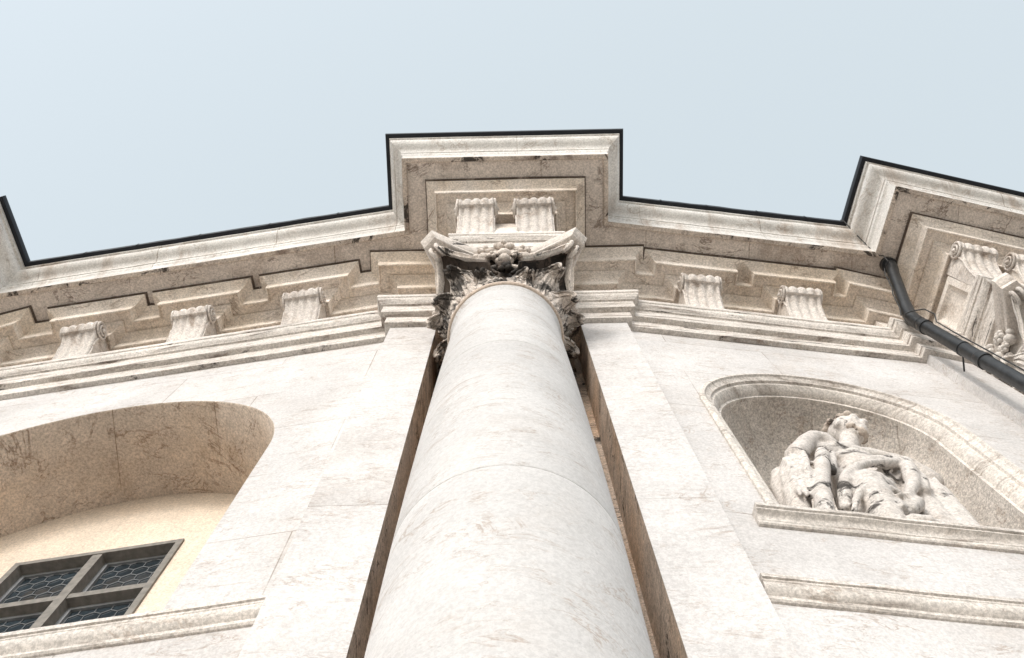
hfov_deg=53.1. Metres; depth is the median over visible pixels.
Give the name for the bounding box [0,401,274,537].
window alcove
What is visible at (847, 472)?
statue
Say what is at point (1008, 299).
column
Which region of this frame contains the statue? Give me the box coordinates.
[770,411,980,525]
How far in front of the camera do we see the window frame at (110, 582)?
8.14 m
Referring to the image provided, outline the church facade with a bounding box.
[0,128,1023,657]
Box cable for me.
[841,220,1023,370]
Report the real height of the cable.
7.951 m
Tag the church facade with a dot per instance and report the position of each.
(208, 444)
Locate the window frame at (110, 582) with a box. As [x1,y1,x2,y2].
[0,538,184,632]
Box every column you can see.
[364,227,653,657]
[983,272,1023,394]
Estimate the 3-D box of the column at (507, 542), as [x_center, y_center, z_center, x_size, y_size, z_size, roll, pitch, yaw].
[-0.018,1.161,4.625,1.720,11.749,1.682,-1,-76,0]
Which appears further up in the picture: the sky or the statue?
the sky
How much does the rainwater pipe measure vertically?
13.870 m
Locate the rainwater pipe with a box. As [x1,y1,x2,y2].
[879,257,1023,392]

